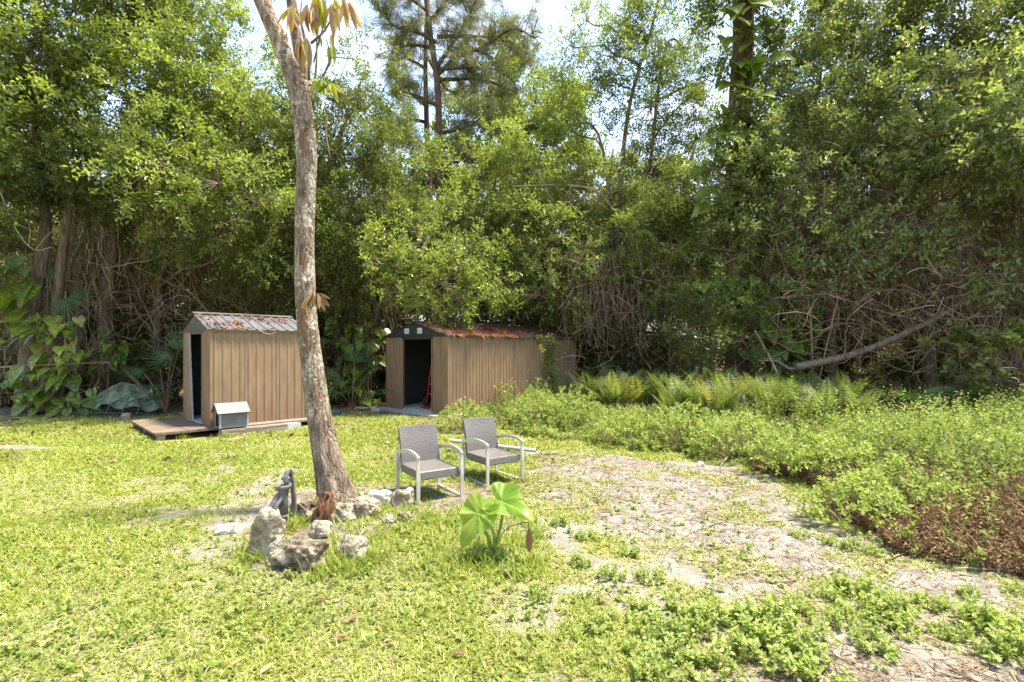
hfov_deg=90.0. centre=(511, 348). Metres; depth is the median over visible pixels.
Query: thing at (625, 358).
understory shrub
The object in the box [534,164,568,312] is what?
slim tree
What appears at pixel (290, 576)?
weed plant
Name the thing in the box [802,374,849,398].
fern
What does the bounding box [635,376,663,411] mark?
fern
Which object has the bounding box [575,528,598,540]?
weed plant
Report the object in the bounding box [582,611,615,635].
weed plant
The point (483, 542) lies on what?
weed plant
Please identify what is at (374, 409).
rock
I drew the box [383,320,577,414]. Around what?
metal shed
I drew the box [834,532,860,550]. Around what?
weed plant
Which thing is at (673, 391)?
fern
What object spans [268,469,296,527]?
statue
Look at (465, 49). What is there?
pine tree
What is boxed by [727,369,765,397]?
fern
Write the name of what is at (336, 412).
storage box
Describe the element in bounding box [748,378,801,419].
fern
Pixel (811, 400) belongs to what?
fern
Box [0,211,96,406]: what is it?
understory shrub
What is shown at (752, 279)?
climbing vine
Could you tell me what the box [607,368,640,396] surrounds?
fern
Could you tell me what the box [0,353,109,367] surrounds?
dead branch
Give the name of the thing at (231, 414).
dog house
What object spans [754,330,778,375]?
dead branch
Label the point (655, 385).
fern
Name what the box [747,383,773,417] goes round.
fern
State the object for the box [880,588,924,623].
weed plant
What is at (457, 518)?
weed plant
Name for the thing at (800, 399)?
fern
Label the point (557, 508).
fallen stick
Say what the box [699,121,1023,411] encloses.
hanging vines
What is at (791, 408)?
fern
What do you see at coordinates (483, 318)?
understory shrub
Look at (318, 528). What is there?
rock
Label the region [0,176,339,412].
hanging vines
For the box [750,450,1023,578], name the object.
dead weeds
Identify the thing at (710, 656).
weed plant
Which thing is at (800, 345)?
pothos plant
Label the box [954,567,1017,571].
fallen stick
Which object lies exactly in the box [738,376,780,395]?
fern
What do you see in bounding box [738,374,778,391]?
fern
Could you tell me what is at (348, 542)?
rock
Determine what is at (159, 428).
timber platform
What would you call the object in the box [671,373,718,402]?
fern
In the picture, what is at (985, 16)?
broadleaf tree
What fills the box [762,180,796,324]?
slim tree
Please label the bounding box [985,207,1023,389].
understory shrub
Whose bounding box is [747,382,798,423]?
fern
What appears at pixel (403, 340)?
door
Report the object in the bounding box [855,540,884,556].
weed plant
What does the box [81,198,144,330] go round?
slim tree
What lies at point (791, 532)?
weed plant
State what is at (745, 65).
climbing vine
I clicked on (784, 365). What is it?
fallen branch
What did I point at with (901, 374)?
understory shrub
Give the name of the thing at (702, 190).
climbing vine
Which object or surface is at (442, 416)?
weed bush
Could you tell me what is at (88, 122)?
background tree
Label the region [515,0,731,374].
slender tree
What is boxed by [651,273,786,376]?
climber shrub
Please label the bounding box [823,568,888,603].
weed plant
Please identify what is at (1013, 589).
weed plant
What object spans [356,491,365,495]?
rock
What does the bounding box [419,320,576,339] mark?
leaf litter
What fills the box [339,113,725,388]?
hanging vines
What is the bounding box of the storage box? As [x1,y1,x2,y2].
[331,410,340,415]
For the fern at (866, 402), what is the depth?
9.72 m
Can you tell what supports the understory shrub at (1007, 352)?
on the ground at (690, 573)
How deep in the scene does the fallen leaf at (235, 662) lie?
2.59 m
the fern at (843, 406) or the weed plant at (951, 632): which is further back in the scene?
the fern at (843, 406)
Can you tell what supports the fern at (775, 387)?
on the ground at (690, 573)
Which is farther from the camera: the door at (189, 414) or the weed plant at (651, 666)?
the door at (189, 414)
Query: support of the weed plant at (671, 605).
on the ground at (690, 573)
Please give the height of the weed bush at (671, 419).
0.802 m
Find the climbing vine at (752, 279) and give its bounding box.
[696,219,807,381]
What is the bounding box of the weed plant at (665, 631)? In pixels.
[628,607,687,642]
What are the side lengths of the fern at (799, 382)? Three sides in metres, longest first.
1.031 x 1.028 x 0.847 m
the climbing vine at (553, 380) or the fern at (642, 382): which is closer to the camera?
the fern at (642, 382)
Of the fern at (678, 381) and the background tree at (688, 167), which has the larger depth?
the background tree at (688, 167)
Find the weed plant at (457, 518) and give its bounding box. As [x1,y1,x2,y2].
[444,514,460,523]
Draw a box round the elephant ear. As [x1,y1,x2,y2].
[459,482,533,553]
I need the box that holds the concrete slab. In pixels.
[376,399,576,417]
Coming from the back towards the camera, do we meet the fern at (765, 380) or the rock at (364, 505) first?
the fern at (765, 380)
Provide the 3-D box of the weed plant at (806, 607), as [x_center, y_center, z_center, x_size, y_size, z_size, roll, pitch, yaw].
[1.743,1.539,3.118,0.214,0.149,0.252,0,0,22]
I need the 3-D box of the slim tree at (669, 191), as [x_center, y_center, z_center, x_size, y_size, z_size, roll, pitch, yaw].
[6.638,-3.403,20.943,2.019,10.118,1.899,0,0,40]
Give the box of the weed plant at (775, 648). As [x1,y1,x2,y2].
[747,624,830,680]
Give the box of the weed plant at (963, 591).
[954,582,981,598]
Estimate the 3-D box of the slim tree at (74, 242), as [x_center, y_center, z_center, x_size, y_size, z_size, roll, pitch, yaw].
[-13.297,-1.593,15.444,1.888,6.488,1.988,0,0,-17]
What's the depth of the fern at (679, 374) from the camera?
13.60 m
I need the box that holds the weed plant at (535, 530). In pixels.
[531,525,549,539]
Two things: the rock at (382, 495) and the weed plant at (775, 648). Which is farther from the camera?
the rock at (382, 495)
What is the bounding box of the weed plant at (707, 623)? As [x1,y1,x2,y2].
[679,599,719,638]
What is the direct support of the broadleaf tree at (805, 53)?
on the ground at (690, 573)
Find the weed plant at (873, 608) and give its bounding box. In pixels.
[844,591,913,630]
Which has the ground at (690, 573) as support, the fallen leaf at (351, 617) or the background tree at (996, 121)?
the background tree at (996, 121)
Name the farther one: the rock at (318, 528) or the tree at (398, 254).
the tree at (398, 254)
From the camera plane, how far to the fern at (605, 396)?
12.22 m
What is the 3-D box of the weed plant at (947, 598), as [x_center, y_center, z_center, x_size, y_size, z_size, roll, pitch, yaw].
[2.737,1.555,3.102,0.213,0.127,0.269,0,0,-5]
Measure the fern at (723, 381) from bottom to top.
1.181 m
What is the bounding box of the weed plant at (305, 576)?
[304,572,323,581]
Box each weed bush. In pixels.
[432,396,494,430]
[502,388,572,425]
[538,384,607,416]
[589,409,657,446]
[639,398,726,444]
[685,408,795,459]
[731,420,844,474]
[774,429,889,481]
[790,470,917,528]
[842,450,969,525]
[944,426,1023,469]
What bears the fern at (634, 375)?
on the ground at (690, 573)
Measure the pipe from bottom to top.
0.164 m
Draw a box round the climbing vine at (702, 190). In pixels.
[690,130,787,225]
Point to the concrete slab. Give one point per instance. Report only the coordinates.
(412, 412)
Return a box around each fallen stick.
[538,506,580,509]
[736,568,778,574]
[764,517,814,521]
[874,552,906,564]
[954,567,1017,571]
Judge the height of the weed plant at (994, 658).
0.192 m
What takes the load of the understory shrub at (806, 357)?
on the ground at (690, 573)
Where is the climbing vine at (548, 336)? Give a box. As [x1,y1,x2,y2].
[535,333,552,351]
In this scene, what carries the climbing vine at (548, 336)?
attached to the metal shed at (473, 368)
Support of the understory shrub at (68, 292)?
on the ground at (690, 573)
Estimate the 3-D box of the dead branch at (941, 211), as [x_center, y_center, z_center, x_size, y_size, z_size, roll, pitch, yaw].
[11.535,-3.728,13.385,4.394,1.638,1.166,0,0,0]
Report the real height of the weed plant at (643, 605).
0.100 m
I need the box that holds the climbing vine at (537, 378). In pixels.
[521,377,545,402]
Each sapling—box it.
[763,201,913,383]
[918,315,1023,411]
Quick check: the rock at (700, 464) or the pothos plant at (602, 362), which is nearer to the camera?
the rock at (700, 464)
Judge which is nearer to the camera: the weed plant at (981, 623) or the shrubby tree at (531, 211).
the weed plant at (981, 623)
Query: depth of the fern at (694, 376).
13.01 m
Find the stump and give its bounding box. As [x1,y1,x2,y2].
[311,491,334,522]
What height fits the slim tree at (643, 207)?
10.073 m
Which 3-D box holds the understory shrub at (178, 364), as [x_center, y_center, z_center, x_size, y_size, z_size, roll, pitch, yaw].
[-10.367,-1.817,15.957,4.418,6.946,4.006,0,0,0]
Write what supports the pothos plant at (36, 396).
on the ground at (690, 573)
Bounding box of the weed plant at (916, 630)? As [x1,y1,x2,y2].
[885,613,920,640]
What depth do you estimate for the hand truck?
13.38 m
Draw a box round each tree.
[0,0,213,413]
[0,99,262,380]
[0,103,113,300]
[6,0,325,404]
[18,206,80,324]
[50,208,101,299]
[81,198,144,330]
[135,207,192,396]
[198,19,451,402]
[204,106,423,341]
[253,0,362,504]
[346,189,561,402]
[350,119,533,340]
[355,0,552,315]
[372,0,485,320]
[385,95,638,353]
[423,16,610,316]
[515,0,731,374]
[517,138,678,358]
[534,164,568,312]
[581,143,769,375]
[620,144,765,374]
[627,124,674,346]
[654,141,699,324]
[681,0,801,382]
[682,0,962,387]
[700,63,964,373]
[749,0,1023,402]
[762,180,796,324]
[793,279,1023,373]
[822,46,1023,365]
[869,192,917,400]
[893,177,937,398]
[920,0,1023,322]
[940,58,1023,320]
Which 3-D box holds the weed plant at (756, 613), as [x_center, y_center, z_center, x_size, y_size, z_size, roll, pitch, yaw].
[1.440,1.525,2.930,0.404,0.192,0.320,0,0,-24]
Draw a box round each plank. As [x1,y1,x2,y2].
[0,418,18,421]
[35,411,45,414]
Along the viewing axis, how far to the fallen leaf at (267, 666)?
2.55 m
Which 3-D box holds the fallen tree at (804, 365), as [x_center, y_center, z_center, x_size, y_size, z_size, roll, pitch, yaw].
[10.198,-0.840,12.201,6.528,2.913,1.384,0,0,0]
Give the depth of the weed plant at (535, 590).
3.29 m
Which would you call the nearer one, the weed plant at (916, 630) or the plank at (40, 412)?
the weed plant at (916, 630)
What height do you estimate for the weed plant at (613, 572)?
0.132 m
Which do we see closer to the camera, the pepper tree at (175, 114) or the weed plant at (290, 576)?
the weed plant at (290, 576)
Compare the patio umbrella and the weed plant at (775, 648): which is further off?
the patio umbrella
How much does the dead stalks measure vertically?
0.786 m
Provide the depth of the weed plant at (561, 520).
4.63 m
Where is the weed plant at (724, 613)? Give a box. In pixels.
[699,597,739,627]
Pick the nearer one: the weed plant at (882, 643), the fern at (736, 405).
the weed plant at (882, 643)
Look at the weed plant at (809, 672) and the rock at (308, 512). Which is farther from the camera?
the rock at (308, 512)
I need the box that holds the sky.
[0,0,1022,348]
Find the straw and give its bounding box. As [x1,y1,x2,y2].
[0,403,1023,681]
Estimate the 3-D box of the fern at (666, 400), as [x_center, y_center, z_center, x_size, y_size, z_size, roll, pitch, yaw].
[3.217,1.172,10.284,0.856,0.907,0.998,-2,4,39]
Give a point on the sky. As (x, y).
(553, 9)
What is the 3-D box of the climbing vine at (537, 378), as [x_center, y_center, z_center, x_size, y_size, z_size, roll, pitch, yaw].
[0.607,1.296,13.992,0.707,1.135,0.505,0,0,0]
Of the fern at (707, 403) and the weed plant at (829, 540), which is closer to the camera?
the weed plant at (829, 540)
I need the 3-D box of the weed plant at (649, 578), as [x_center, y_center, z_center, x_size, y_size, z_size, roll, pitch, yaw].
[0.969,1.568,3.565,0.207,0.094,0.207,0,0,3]
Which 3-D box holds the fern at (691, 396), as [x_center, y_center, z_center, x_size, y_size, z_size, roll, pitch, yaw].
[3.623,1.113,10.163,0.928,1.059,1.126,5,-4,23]
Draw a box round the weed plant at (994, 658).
[958,615,1023,669]
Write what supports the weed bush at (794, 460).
on the ground at (690, 573)
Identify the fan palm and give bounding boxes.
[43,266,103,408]
[115,321,182,413]
[324,337,395,409]
[855,381,984,412]
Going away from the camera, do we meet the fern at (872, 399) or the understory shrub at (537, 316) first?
the fern at (872, 399)
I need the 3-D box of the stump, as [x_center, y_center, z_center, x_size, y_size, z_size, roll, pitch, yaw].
[-1.688,1.467,4.616,0.219,0.356,0.256,0,0,0]
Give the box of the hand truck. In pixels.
[420,367,430,407]
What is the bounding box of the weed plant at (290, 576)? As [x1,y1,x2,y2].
[283,567,297,578]
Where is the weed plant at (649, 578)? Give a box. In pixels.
[637,565,666,583]
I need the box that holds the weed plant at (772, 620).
[726,598,788,626]
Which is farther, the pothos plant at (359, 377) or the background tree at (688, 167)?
the background tree at (688, 167)
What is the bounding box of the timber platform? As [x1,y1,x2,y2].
[131,416,307,440]
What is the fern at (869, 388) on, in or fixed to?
on the ground at (690, 573)
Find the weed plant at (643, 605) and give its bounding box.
[625,597,656,616]
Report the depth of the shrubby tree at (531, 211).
15.72 m
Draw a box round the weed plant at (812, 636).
[757,611,842,657]
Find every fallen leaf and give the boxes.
[225,657,244,668]
[254,634,265,640]
[259,662,273,673]
[334,633,347,636]
[346,614,357,622]
[453,649,465,653]
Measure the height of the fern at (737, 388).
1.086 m
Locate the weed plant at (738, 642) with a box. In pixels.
[713,612,777,661]
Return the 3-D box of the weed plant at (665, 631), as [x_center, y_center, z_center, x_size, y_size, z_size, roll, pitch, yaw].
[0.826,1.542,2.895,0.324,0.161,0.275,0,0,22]
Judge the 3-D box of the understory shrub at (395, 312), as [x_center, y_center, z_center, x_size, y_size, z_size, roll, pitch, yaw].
[-3.546,-2.537,18.127,5.095,8.381,5.280,0,0,0]
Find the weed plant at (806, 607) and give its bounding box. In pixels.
[779,590,817,620]
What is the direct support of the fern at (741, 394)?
on the ground at (690, 573)
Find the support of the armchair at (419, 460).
on the ground at (690, 573)
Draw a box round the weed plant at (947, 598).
[934,592,981,619]
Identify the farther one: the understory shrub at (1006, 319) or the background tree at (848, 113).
the background tree at (848, 113)
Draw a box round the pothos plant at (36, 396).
[0,313,100,416]
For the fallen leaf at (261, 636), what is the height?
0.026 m
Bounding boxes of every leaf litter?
[194,310,288,329]
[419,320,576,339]
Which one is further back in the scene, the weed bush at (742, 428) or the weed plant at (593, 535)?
the weed bush at (742, 428)
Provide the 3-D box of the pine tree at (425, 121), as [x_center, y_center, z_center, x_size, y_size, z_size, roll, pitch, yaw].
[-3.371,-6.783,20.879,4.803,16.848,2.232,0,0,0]
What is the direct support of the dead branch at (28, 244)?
attached to the pepper tree at (15, 38)
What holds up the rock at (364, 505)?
on the ground at (690, 573)
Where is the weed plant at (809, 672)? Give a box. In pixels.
[781,637,856,681]
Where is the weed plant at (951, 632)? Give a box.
[922,617,971,641]
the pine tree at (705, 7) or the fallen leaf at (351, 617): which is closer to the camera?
the fallen leaf at (351, 617)
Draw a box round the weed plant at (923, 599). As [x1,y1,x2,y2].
[904,588,950,613]
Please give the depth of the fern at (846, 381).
11.06 m
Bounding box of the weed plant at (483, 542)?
[467,539,492,554]
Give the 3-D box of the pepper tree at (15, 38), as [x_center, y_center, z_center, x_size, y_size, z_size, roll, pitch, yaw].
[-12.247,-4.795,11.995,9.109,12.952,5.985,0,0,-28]
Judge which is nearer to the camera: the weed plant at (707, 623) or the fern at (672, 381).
the weed plant at (707, 623)
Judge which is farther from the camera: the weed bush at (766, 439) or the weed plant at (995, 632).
the weed bush at (766, 439)
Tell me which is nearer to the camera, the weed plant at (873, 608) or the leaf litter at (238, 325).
the weed plant at (873, 608)
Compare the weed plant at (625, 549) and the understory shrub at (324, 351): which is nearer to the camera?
the weed plant at (625, 549)
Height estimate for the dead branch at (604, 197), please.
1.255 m
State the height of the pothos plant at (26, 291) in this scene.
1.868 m
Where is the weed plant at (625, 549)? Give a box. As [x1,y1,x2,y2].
[616,543,640,556]
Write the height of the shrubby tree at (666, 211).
8.354 m
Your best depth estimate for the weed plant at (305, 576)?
3.54 m
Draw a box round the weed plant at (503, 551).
[491,540,521,561]
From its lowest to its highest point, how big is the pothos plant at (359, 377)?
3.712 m
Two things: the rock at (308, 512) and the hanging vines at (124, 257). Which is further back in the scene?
the hanging vines at (124, 257)
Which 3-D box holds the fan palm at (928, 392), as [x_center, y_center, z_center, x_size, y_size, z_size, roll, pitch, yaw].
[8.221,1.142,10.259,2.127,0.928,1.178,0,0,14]
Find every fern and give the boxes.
[570,370,615,402]
[577,372,628,410]
[579,376,612,409]
[588,376,623,395]
[591,370,641,411]
[603,376,656,409]
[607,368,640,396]
[613,369,648,381]
[620,374,655,408]
[628,371,659,387]
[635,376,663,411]
[640,369,669,380]
[641,368,688,404]
[647,387,671,410]
[648,369,699,394]
[652,385,689,415]
[654,373,704,420]
[658,371,699,388]
[663,367,694,382]
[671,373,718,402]
[675,379,717,428]
[676,367,717,383]
[677,372,761,425]
[700,366,736,386]
[704,373,768,403]
[704,380,743,418]
[708,371,762,397]
[709,365,751,387]
[716,382,756,415]
[726,389,765,419]
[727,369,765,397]
[729,379,807,409]
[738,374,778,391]
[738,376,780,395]
[739,369,783,383]
[744,373,803,396]
[747,377,794,395]
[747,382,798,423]
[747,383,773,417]
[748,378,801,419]
[749,376,802,410]
[755,368,812,392]
[763,370,783,380]
[768,381,828,420]
[775,385,839,413]
[781,373,821,390]
[782,383,835,425]
[799,380,852,421]
[800,375,851,391]
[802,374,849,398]
[818,372,872,399]
[818,377,882,415]
[831,378,875,390]
[838,376,907,398]
[842,384,888,425]
[856,392,888,404]
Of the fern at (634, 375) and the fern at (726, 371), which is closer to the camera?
the fern at (726, 371)
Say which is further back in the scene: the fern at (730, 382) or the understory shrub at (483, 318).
the understory shrub at (483, 318)
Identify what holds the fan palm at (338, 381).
on the ground at (690, 573)
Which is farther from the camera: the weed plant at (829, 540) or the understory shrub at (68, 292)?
the understory shrub at (68, 292)
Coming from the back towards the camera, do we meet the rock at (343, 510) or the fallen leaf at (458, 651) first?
the rock at (343, 510)
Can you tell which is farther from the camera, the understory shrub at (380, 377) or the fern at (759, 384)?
the understory shrub at (380, 377)
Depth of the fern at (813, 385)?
11.81 m
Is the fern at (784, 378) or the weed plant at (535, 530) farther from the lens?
the fern at (784, 378)
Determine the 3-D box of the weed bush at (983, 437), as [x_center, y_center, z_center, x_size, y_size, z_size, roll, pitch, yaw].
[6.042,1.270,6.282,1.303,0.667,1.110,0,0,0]
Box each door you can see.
[185,333,193,420]
[403,340,403,407]
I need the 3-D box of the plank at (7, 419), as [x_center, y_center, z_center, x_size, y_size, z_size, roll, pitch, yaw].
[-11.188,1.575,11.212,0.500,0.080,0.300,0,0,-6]
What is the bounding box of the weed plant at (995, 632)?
[984,622,1023,660]
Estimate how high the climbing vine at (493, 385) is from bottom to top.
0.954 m
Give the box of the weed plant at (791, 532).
[786,527,810,538]
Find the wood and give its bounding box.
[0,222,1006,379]
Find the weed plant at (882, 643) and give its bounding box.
[846,619,904,656]
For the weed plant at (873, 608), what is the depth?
3.06 m
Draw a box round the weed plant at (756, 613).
[732,593,800,636]
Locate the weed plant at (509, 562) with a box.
[499,557,526,577]
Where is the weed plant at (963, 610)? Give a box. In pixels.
[951,595,1022,639]
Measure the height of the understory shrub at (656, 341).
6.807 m
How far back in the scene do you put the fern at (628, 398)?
12.04 m
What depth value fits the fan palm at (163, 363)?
12.32 m
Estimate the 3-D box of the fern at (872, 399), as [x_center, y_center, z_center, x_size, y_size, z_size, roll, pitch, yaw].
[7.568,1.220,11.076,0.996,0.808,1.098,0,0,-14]
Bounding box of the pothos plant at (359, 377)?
[318,280,390,406]
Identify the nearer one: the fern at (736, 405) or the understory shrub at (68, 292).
the fern at (736, 405)
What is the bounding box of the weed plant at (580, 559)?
[569,550,591,568]
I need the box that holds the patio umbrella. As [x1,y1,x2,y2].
[73,380,175,416]
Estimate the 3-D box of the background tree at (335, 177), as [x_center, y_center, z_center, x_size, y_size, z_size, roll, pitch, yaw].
[-10.948,-5.740,26.597,14.177,14.804,8.643,0,0,0]
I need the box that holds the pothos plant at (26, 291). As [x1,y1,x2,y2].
[0,253,41,325]
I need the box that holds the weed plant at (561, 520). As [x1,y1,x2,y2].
[550,510,570,526]
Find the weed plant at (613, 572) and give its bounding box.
[597,562,627,584]
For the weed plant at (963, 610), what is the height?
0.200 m
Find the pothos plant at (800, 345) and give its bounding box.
[738,277,830,387]
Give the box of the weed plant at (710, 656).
[681,639,736,681]
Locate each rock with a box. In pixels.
[214,523,245,534]
[247,506,285,556]
[265,548,281,566]
[272,535,329,572]
[290,497,315,516]
[303,510,311,521]
[309,520,331,537]
[330,502,355,521]
[337,535,368,561]
[351,495,381,519]
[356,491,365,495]
[368,490,391,505]
[371,407,380,412]
[381,513,394,523]
[389,487,413,508]
[397,511,412,521]
[697,461,704,466]
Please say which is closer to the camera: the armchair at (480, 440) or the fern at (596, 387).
the armchair at (480, 440)
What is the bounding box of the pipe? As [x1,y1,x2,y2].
[450,438,535,452]
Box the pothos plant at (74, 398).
[2,380,96,417]
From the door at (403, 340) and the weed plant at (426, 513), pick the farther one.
the door at (403, 340)
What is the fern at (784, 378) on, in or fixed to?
on the ground at (690, 573)
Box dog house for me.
[211,401,250,428]
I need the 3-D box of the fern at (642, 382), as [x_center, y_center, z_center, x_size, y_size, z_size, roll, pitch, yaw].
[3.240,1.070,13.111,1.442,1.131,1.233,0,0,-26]
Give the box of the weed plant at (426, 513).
[419,508,434,518]
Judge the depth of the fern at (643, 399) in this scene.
12.17 m
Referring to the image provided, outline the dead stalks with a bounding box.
[462,384,1023,575]
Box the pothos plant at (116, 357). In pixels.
[79,329,128,388]
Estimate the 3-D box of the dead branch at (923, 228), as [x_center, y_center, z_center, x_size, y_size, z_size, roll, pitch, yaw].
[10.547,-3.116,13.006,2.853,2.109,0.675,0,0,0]
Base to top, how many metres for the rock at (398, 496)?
0.259 m
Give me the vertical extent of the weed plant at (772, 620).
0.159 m
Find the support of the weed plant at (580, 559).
on the ground at (690, 573)
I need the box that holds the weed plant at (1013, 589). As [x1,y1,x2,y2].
[999,580,1023,595]
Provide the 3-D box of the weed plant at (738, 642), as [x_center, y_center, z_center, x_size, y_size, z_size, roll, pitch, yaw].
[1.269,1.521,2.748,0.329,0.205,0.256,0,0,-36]
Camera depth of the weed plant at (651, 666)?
2.53 m
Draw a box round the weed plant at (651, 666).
[629,641,679,681]
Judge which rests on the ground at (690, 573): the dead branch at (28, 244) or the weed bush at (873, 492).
the weed bush at (873, 492)
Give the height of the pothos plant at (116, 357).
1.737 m
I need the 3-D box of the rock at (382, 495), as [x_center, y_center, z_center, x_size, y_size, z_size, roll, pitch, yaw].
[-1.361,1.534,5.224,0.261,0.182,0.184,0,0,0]
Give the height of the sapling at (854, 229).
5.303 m
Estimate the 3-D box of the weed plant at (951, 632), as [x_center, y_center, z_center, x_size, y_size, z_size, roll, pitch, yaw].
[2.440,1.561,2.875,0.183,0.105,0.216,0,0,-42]
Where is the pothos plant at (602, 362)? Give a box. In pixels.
[576,312,639,379]
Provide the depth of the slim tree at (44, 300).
14.96 m
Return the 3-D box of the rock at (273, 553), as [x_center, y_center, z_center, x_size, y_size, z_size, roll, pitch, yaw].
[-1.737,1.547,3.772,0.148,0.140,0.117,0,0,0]
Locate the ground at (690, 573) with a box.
[0,349,1023,681]
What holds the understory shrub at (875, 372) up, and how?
on the ground at (690, 573)
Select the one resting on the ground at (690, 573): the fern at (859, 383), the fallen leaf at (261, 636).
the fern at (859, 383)
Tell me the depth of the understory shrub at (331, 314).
16.04 m
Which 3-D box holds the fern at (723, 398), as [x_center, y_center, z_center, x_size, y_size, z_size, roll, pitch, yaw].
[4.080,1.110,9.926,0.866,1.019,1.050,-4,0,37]
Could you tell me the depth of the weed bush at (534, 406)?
10.50 m
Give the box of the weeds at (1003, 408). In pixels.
[456,370,1023,571]
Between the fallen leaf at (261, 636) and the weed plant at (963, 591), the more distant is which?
the weed plant at (963, 591)
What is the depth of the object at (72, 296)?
12.63 m
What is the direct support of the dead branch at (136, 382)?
attached to the understory shrub at (142, 379)
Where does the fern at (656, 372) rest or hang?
on the ground at (690, 573)
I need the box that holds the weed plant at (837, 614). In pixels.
[821,598,867,632]
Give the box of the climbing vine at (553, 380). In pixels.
[540,335,565,396]
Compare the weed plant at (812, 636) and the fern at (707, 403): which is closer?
the weed plant at (812, 636)
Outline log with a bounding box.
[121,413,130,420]
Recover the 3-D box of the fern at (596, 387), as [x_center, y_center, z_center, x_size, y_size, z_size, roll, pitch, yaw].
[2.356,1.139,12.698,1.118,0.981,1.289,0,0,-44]
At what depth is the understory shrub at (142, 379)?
14.82 m
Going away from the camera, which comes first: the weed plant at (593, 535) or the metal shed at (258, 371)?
the weed plant at (593, 535)
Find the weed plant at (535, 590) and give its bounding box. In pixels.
[523,580,554,602]
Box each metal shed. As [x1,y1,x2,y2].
[180,312,306,425]
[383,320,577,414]
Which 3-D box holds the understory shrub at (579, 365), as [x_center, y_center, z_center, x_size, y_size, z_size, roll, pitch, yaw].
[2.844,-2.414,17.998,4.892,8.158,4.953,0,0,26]
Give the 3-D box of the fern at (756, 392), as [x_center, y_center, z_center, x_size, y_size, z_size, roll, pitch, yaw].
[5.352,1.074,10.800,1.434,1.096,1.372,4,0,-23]
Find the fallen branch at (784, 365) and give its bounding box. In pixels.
[757,359,795,370]
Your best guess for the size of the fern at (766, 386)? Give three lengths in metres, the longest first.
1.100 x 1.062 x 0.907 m
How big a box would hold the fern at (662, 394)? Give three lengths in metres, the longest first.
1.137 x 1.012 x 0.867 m
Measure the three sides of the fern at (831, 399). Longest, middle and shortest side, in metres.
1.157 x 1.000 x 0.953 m
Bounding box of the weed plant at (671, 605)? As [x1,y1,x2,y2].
[648,592,707,624]
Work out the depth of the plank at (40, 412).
12.41 m
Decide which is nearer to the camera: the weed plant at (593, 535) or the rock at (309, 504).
the weed plant at (593, 535)
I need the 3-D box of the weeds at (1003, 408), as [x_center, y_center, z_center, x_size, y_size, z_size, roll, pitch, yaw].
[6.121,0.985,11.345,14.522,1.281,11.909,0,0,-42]
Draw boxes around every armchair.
[396,424,463,504]
[461,417,523,486]
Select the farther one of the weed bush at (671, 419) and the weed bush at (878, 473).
the weed bush at (671, 419)
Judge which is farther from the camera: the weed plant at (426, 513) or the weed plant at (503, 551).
the weed plant at (426, 513)
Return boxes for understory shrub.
[0,165,154,360]
[0,210,164,403]
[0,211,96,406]
[9,169,204,382]
[69,220,190,403]
[115,193,232,401]
[150,158,292,361]
[230,210,389,403]
[233,198,353,367]
[285,178,412,396]
[292,211,437,399]
[334,164,477,367]
[410,168,542,325]
[484,161,628,380]
[528,173,661,388]
[572,163,713,381]
[596,221,725,377]
[707,171,878,382]
[760,195,912,387]
[833,170,1010,400]
[872,216,1023,392]
[931,214,1023,395]
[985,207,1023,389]
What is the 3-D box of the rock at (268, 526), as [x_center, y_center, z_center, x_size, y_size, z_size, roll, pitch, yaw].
[-1.899,1.452,3.975,0.290,0.475,0.224,0,0,0]
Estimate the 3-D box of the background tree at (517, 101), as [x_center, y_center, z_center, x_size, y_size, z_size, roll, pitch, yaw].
[0.201,-6.968,26.420,9.929,17.274,9.154,0,0,0]
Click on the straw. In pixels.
(934, 671)
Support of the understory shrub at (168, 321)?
on the ground at (690, 573)
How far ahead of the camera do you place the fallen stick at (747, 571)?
3.65 m
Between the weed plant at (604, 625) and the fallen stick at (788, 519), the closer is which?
the weed plant at (604, 625)
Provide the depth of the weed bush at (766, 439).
6.44 m
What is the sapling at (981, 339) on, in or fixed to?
on the ground at (690, 573)
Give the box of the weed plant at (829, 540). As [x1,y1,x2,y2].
[816,533,833,544]
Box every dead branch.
[0,191,52,250]
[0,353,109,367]
[100,341,154,385]
[512,175,618,212]
[540,288,610,318]
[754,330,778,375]
[873,176,1008,227]
[880,187,975,261]
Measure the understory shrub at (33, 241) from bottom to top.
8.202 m
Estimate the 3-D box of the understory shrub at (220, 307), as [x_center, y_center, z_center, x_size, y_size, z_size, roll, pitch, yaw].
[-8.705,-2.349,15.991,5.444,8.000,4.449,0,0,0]
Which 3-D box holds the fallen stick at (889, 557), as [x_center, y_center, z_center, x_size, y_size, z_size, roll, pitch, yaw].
[2.880,1.588,3.892,0.437,0.031,0.022,0,0,-28]
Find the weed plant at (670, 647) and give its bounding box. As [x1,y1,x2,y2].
[642,615,697,663]
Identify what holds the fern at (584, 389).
on the ground at (690, 573)
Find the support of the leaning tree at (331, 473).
on the ground at (690, 573)
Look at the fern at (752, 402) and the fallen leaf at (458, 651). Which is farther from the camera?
the fern at (752, 402)
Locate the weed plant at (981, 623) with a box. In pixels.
[967,598,1023,637]
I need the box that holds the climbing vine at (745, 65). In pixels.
[694,0,795,186]
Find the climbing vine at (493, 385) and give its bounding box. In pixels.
[492,381,513,409]
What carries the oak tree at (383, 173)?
on the ground at (690, 573)
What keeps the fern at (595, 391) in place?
on the ground at (690, 573)

